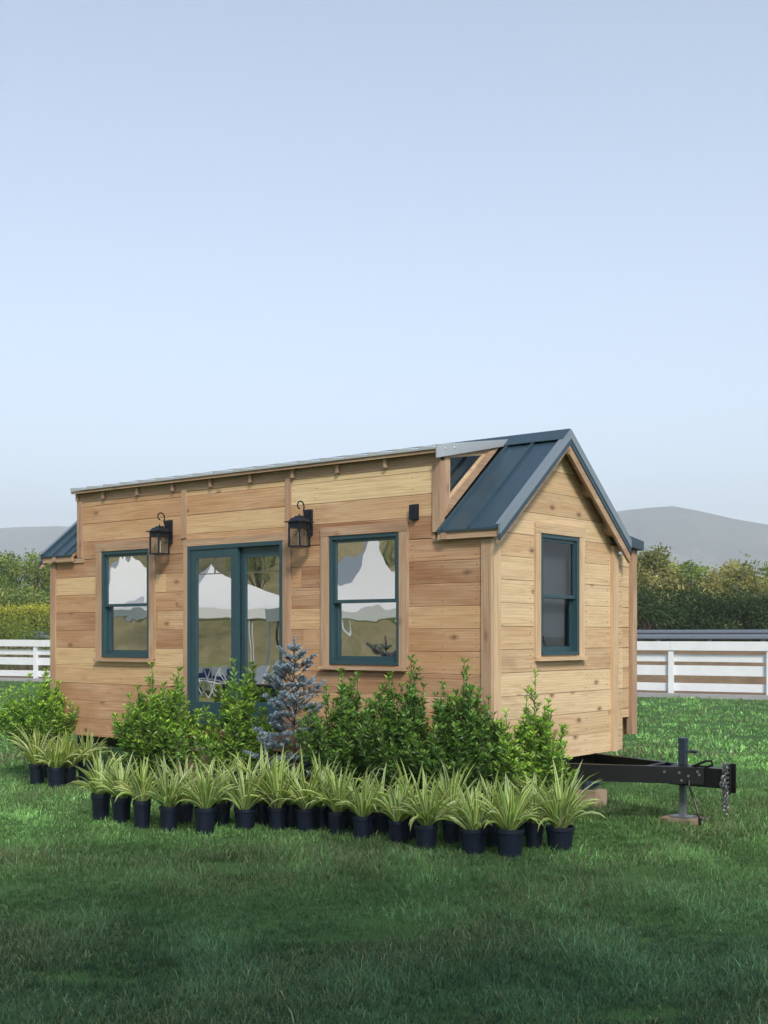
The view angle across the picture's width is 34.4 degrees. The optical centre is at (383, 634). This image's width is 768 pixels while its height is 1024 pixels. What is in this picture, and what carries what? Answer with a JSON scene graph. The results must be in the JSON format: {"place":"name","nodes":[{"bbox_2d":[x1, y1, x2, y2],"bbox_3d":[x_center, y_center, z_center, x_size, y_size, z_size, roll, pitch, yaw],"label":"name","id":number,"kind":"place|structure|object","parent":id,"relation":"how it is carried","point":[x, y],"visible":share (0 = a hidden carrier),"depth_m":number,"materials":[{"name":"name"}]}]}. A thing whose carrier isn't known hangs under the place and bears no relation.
{"place":"outdoors","nodes":[
{"label":"outdoors","id":0,"kind":"place"},
{"bbox_2d":[0,526,68,592],"bbox_3d":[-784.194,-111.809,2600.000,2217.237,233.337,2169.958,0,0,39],"label":"ridge","id":1,"kind":"structure","parent":0,"point":[17,540],"depth_m":2522.43,"materials":[{"name":"grey"}]},
{"bbox_2d":[0,646,766,694],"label":"verge","id":2,"kind":"structure","parent":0,"point":[707,679],"depth_m":42.23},
{"bbox_2d":[0,603,49,676],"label":"clipped hedge","id":3,"kind":"object","parent":2,"relation":"on","point":[23,608],"visible":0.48,"depth_m":53.53,"materials":[{"name":"green plant"}]},
{"bbox_2d":[0,581,49,639],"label":"roadside shrub","id":4,"kind":"object","parent":2,"relation":"on","point":[36,599],"visible":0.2,"depth_m":64.98,"materials":[{"name":"green plant"}]},
{"bbox_2d":[0,583,49,639],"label":"roadside shrub","id":5,"kind":"object","parent":2,"relation":"on","point":[4,596],"visible":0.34,"depth_m":64.88,"materials":[{"name":"green plant"}]},
{"bbox_2d":[1,630,767,641],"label":"guardrail","id":6,"kind":"object","parent":2,"relation":"on","point":[710,635],"visible":0.09,"depth_m":47.49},
{"bbox_2d":[0,680,767,1023],"bbox_3d":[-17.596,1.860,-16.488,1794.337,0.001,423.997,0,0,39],"label":"lawn","id":7,"kind":"structure","parent":0,"point":[668,1013],"depth_m":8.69,"materials":[{"name":"plant"}]},
{"bbox_2d":[6,724,56,783],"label":"variegated grass pot","id":8,"kind":"object","parent":7,"relation":"on","point":[36,770],"visible":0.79,"depth_m":15.40,"materials":[{"name":"green plastic"}]},
{"bbox_2d":[0,669,79,778],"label":"potted shrub","id":9,"kind":"object","parent":7,"relation":"on","point":[47,712],"visible":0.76,"depth_m":16.05,"materials":[{"name":"green plant"}]},
{"bbox_2d":[31,733,89,788],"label":"variegated grass pot","id":10,"kind":"object","parent":7,"relation":"on","point":[55,769],"visible":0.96,"depth_m":14.98,"materials":[{"name":"green plastic"}]},
{"bbox_2d":[41,728,100,784],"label":"variegated grass pot","id":11,"kind":"object","parent":7,"relation":"on","point":[70,773],"visible":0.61,"depth_m":15.30,"materials":[{"name":"green plastic"}]},
{"bbox_2d":[69,726,112,782],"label":"variegated grass pot","id":12,"kind":"object","parent":7,"relation":"on","point":[81,764],"visible":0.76,"depth_m":15.51,"materials":[{"name":"green plastic"}]},
{"bbox_2d":[67,749,125,819],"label":"variegated grass pot","id":13,"kind":"object","parent":7,"relation":"on","point":[100,803],"visible":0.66,"depth_m":12.46,"materials":[{"name":"green plastic"}]},
{"bbox_2d":[85,748,146,823],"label":"variegated grass pot","id":14,"kind":"object","parent":7,"relation":"on","point":[121,807],"visible":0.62,"depth_m":12.20,"materials":[{"name":"green plastic"}]},
{"bbox_2d":[111,754,170,828],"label":"variegated grass pot","id":15,"kind":"object","parent":7,"relation":"on","point":[141,807],"visible":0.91,"depth_m":11.88,"materials":[{"name":"green plastic"}]},
{"bbox_2d":[110,661,207,798],"bbox_3d":[-2.568,1.078,14.162,1.198,1.556,0.832,0,0,0],"label":"potted shrub","id":16,"kind":"object","parent":7,"relation":"on","point":[142,730],"visible":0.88,"depth_m":14.02,"materials":[{"name":"green plant"}]},
{"bbox_2d":[136,753,198,831],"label":"variegated grass pot","id":17,"kind":"object","parent":7,"relation":"on","point":[169,797],"visible":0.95,"depth_m":11.70,"materials":[{"name":"green plastic"}]},
{"bbox_2d":[151,755,222,823],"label":"variegated grass pot","id":18,"kind":"object","parent":7,"relation":"on","point":[185,813],"visible":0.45,"depth_m":12.14,"materials":[{"name":"green plastic"}]},
{"bbox_2d":[169,742,216,783],"bbox_3d":[-2.113,1.560,14.359,0.910,0.600,0.410,0,0,39],"label":"door step","id":19,"kind":"object","parent":7,"relation":"on","point":[189,763],"depth_m":14.18,"materials":[{"name":"brown wood"}]},
{"bbox_2d":[171,757,242,834],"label":"variegated grass pot","id":20,"kind":"object","parent":7,"relation":"on","point":[205,800],"visible":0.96,"depth_m":11.53,"materials":[{"name":"green plastic"}]},
{"bbox_2d":[184,754,259,826],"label":"variegated grass pot","id":21,"kind":"object","parent":7,"relation":"on","point":[222,814],"visible":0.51,"depth_m":12.00,"materials":[{"name":"green plastic"}]},
{"bbox_2d":[162,658,296,807],"bbox_3d":[-1.662,1.049,13.341,1.419,1.615,0.714,0,0,9],"label":"potted shrub","id":22,"kind":"object","parent":7,"relation":"on","point":[240,735],"visible":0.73,"depth_m":13.29,"materials":[{"name":"green plant"}]},
{"bbox_2d":[201,750,286,830],"bbox_3d":[-1.328,1.460,11.826,0.829,0.792,0.851,0,0,39],"label":"variegated grass pot","id":23,"kind":"object","parent":7,"relation":"on","point":[244,810],"visible":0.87,"depth_m":11.76,"materials":[{"name":"green plastic"}]},
{"bbox_2d":[223,744,299,825],"bbox_3d":[-1.151,1.455,12.179,0.834,0.802,0.772,0,0,12],"label":"variegated grass pot","id":24,"kind":"object","parent":7,"relation":"on","point":[261,814],"visible":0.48,"depth_m":12.07,"materials":[{"name":"green plastic"}]},
{"bbox_2d":[242,746,307,830],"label":"variegated grass pot","id":25,"kind":"object","parent":7,"relation":"on","point":[276,814],"visible":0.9,"depth_m":11.76,"materials":[{"name":"green plastic"}]},
{"bbox_2d":[243,636,326,802],"bbox_3d":[-0.925,0.933,12.801,1.131,1.846,0.926,0,0,39],"label":"blue spruce","id":26,"kind":"object","parent":7,"relation":"on","point":[279,685],"visible":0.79,"depth_m":12.76,"materials":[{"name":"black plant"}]},
{"bbox_2d":[261,761,315,827],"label":"variegated grass pot","id":27,"kind":"object","parent":7,"relation":"on","point":[290,818],"visible":0.48,"depth_m":11.95,"materials":[{"name":"black plastic"}]},
{"bbox_2d":[266,745,330,832],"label":"variegated grass pot","id":28,"kind":"object","parent":7,"relation":"on","point":[305,817],"visible":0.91,"depth_m":11.63,"materials":[{"name":"green plastic"}]},
{"bbox_2d":[300,751,354,829],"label":"variegated grass pot","id":29,"kind":"object","parent":7,"relation":"on","point":[321,816],"visible":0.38,"depth_m":11.82,"materials":[{"name":"green plastic"}]},
{"bbox_2d":[292,758,366,834],"bbox_3d":[-0.502,1.495,11.573,0.725,0.723,0.763,0,0,-2],"label":"variegated grass pot","id":30,"kind":"object","parent":7,"relation":"on","point":[336,817],"visible":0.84,"depth_m":11.46,"materials":[{"name":"green plastic"}]},
{"bbox_2d":[294,668,399,792],"bbox_3d":[-0.321,1.089,12.498,1.150,1.534,0.655,0,0,-13],"label":"potted shrub","id":31,"kind":"object","parent":7,"relation":"on","point":[334,741],"visible":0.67,"depth_m":12.41,"materials":[{"name":"green plant"}]},
{"bbox_2d":[321,763,385,830],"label":"variegated grass pot","id":32,"kind":"object","parent":7,"relation":"on","point":[349,822],"visible":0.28,"depth_m":11.69,"materials":[{"name":"green plastic"}]},
{"bbox_2d":[327,765,390,839],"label":"variegated grass pot","id":33,"kind":"object","parent":7,"relation":"on","point":[362,817],"visible":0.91,"depth_m":11.23,"materials":[{"name":"green plastic"}]},
{"bbox_2d":[354,762,407,835],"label":"variegated grass pot","id":34,"kind":"object","parent":7,"relation":"on","point":[380,822],"visible":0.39,"depth_m":11.47,"materials":[{"name":"green plastic"}]},
{"bbox_2d":[0,640,767,694],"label":"rail fence","id":35,"kind":"object","parent":7,"relation":"on","point":[670,669],"visible":0.27,"depth_m":37.20,"materials":[{"name":"white paint"}]},
{"bbox_2d":[0,678,767,699],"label":"kerb","id":36,"kind":"structure","parent":7,"relation":"on","point":[712,696],"depth_m":36.57,"materials":[{"name":"concrete"}]},
{"bbox_2d":[39,428,735,825],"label":"tiny house","id":37,"kind":"structure","parent":7,"relation":"on","point":[503,566],"depth_m":13.49,"materials":[{"name":"brown wood"}]},
{"bbox_2d":[93,540,155,661],"bbox_3d":[-3.241,-0.417,15.587,1.140,1.505,0.160,0,0,39],"label":"window","id":38,"kind":"structure","parent":37,"relation":"in","point":[125,571],"depth_m":15.62,"materials":[{"name":"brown wood"}]},
{"bbox_2d":[183,532,284,738],"bbox_3d":[-1.714,0.009,14.392,1.684,2.303,0.158,0,0,39],"label":"sliding door","id":39,"kind":"structure","parent":37,"relation":"in","point":[234,586],"depth_m":14.36,"materials":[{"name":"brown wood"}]},
{"bbox_2d":[318,522,408,670],"bbox_3d":[-0.204,-0.396,13.129,1.202,1.533,0.160,0,0,39],"label":"window","id":40,"kind":"structure","parent":37,"relation":"in","point":[364,569],"depth_m":13.16,"materials":[{"name":"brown wood"}]},
{"bbox_2d":[449,452,486,497],"bbox_3d":[0.824,-1.650,12.889,0.124,0.580,0.700,0,0,39],"label":"triangle window","id":41,"kind":"structure","parent":37,"relation":"in","point":[458,464],"depth_m":12.87,"materials":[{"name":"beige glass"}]},
{"bbox_2d":[534,522,587,660],"bbox_3d":[1.791,-0.445,13.125,0.290,1.424,1.002,0,0,39],"label":"window","id":42,"kind":"structure","parent":37,"relation":"in","point":[563,613],"depth_m":13.31,"materials":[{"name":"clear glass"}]},
{"bbox_2d":[367,775,422,843],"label":"variegated grass pot","id":43,"kind":"object","parent":7,"relation":"on","point":[398,823],"visible":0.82,"depth_m":11.03,"materials":[{"name":"green plastic"}]},
{"bbox_2d":[354,654,442,808],"bbox_3d":[0.159,1.018,12.018,0.930,1.676,0.633,0,0,-5],"label":"potted shrub","id":44,"kind":"object","parent":7,"relation":"on","point":[387,744],"visible":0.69,"depth_m":11.94,"materials":[{"name":"green plant"}]},
{"bbox_2d":[367,758,439,839],"bbox_3d":[0.257,1.475,11.290,0.721,0.761,0.607,0,0,39],"label":"variegated grass pot","id":45,"kind":"object","parent":7,"relation":"on","point":[411,835],"visible":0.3,"depth_m":11.24,"materials":[{"name":"green plastic"}]},
{"bbox_2d":[388,766,466,850],"bbox_3d":[0.387,1.501,10.683,0.735,0.710,0.665,0,0,-6],"label":"variegated grass pot","id":46,"kind":"object","parent":7,"relation":"on","point":[426,827],"visible":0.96,"depth_m":10.65,"materials":[{"name":"green plastic"}]},
{"bbox_2d":[414,758,483,843],"bbox_3d":[0.596,1.480,11.097,0.728,0.752,0.780,0,0,16],"label":"variegated grass pot","id":47,"kind":"object","parent":7,"relation":"on","point":[451,833],"visible":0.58,"depth_m":11.02,"materials":[{"name":"green plastic"}]},
{"bbox_2d":[402,657,510,815],"bbox_3d":[0.696,1.029,11.628,1.053,1.653,0.681,0,0,9],"label":"potted shrub","id":48,"kind":"object","parent":7,"relation":"on","point":[468,736],"visible":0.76,"depth_m":11.51,"materials":[{"name":"green plant"}]},
{"bbox_2d":[435,779,502,853],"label":"variegated grass pot","id":49,"kind":"object","parent":7,"relation":"on","point":[474,820],"visible":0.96,"depth_m":10.52,"materials":[{"name":"green plastic"}]},
{"bbox_2d":[475,771,518,846],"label":"variegated grass pot","id":50,"kind":"object","parent":7,"relation":"on","point":[491,838],"visible":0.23,"depth_m":10.86,"materials":[{"name":"green plastic"}]},
{"bbox_2d":[468,772,551,857],"bbox_3d":[1.075,1.507,10.477,0.757,0.697,0.724,0,0,-16],"label":"variegated grass pot","id":51,"kind":"object","parent":7,"relation":"on","point":[511,817],"visible":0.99,"depth_m":10.36,"materials":[{"name":"green plastic"}]},
{"bbox_2d":[495,771,566,848],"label":"variegated grass pot","id":52,"kind":"object","parent":7,"relation":"on","point":[533,835],"visible":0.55,"depth_m":10.76,"materials":[{"name":"green plastic"}]},
{"bbox_2d":[487,669,579,836],"bbox_3d":[1.345,1.085,11.525,0.910,1.543,0.681,0,0,-13],"label":"potted shrub","id":53,"kind":"object","parent":7,"relation":"on","point":[536,755],"visible":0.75,"depth_m":11.44,"materials":[{"name":"green plant"}]},
{"bbox_2d":[518,757,606,851],"bbox_3d":[1.521,1.461,10.694,0.780,0.790,0.781,0,0,-7],"label":"variegated grass pot","id":54,"kind":"object","parent":7,"relation":"on","point":[560,831],"visible":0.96,"depth_m":10.59,"materials":[{"name":"green plastic"}]},
{"bbox_2d":[562,786,606,807],"bbox_3d":[2.177,1.772,13.595,0.460,0.175,0.260,0,0,39],"label":"wooden block","id":55,"kind":"object","parent":7,"relation":"on","point":[600,795],"depth_m":13.44,"materials":[{"name":"beige wood"}]},
{"bbox_2d":[580,781,599,789],"bbox_3d":[2.260,1.572,13.515,0.259,0.224,0.148,0,0,39],"label":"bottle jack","id":56,"kind":"object","parent":55,"relation":"on","point":[585,784],"visible":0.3,"depth_m":13.49,"materials":[{"name":"metal"}]},
{"bbox_2d":[659,814,707,824],"bbox_3d":[2.986,1.839,12.361,0.390,0.043,0.300,0,0,39],"label":"wooden pad","id":57,"kind":"object","parent":7,"relation":"on","point":[693,822],"visible":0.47,"depth_m":12.28,"materials":[{"name":"beige wood"}]},
{"bbox_2d":[0,0,767,527],"label":"sky","id":58,"kind":"structure","parent":0,"point":[234,233],"materials":[{"name":"blue"}]},
{"bbox_2d":[616,506,767,595],"bbox_3d":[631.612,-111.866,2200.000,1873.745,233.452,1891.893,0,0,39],"label":"hill","id":59,"kind":"structure","parent":0,"point":[710,540],"depth_m":2079.68,"materials":[{"name":"grey"}]},
{"label":"far field","id":60,"kind":"structure","parent":0,"visible":0},
{"bbox_2d":[0,550,49,629],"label":"bushy tree","id":61,"kind":"object","parent":60,"relation":"on","point":[4,561],"visible":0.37,"depth_m":78.94,"materials":[{"name":"green plant"}]},
{"bbox_2d":[0,547,51,626],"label":"bushy tree","id":62,"kind":"object","parent":60,"relation":"on","point":[31,568],"visible":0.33,"depth_m":77.37,"materials":[{"name":"green plant"}]},
{"bbox_2d":[15,570,49,593],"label":"bushy tree","id":63,"kind":"object","parent":60,"relation":"on","point":[38,582],"visible":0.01,"depth_m":83.38,"materials":[{"name":"green plant"}]},
{"bbox_2d":[637,586,700,640],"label":"roadside shrub","id":64,"kind":"object","parent":60,"relation":"on","point":[645,609],"visible":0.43,"depth_m":57.36,"materials":[{"name":"green plant"}]},
{"bbox_2d":[637,542,704,639],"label":"bushy tree","id":65,"kind":"object","parent":60,"relation":"on","point":[649,566],"visible":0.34,"depth_m":63.46,"materials":[{"name":"green plant"}]},
{"bbox_2d":[641,583,744,640],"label":"roadside shrub","id":66,"kind":"object","parent":60,"relation":"on","point":[690,595],"visible":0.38,"depth_m":58.13,"materials":[{"name":"green plant"}]},
{"bbox_2d":[658,560,736,627],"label":"bushy tree","id":67,"kind":"object","parent":60,"relation":"on","point":[697,570],"visible":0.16,"depth_m":65.15,"materials":[{"name":"green plant"}]},
{"bbox_2d":[674,588,767,641],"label":"roadside shrub","id":68,"kind":"object","parent":60,"relation":"on","point":[738,601],"visible":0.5,"depth_m":57.46,"materials":[{"name":"green plant"}]},
{"bbox_2d":[680,553,767,627],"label":"bushy tree","id":69,"kind":"object","parent":60,"relation":"on","point":[744,579],"visible":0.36,"depth_m":62.01,"materials":[{"name":"green plant"}]},
{"bbox_2d":[707,592,767,641],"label":"roadside shrub","id":70,"kind":"object","parent":60,"relation":"on","point":[762,609],"visible":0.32,"depth_m":57.29,"materials":[{"name":"green plant"}]},
{"bbox_2d":[746,561,767,597],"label":"bushy tree","id":71,"kind":"object","parent":60,"relation":"on","point":[765,569],"visible":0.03,"depth_m":66.06,"materials":[{"name":"green plant"}]}
]}

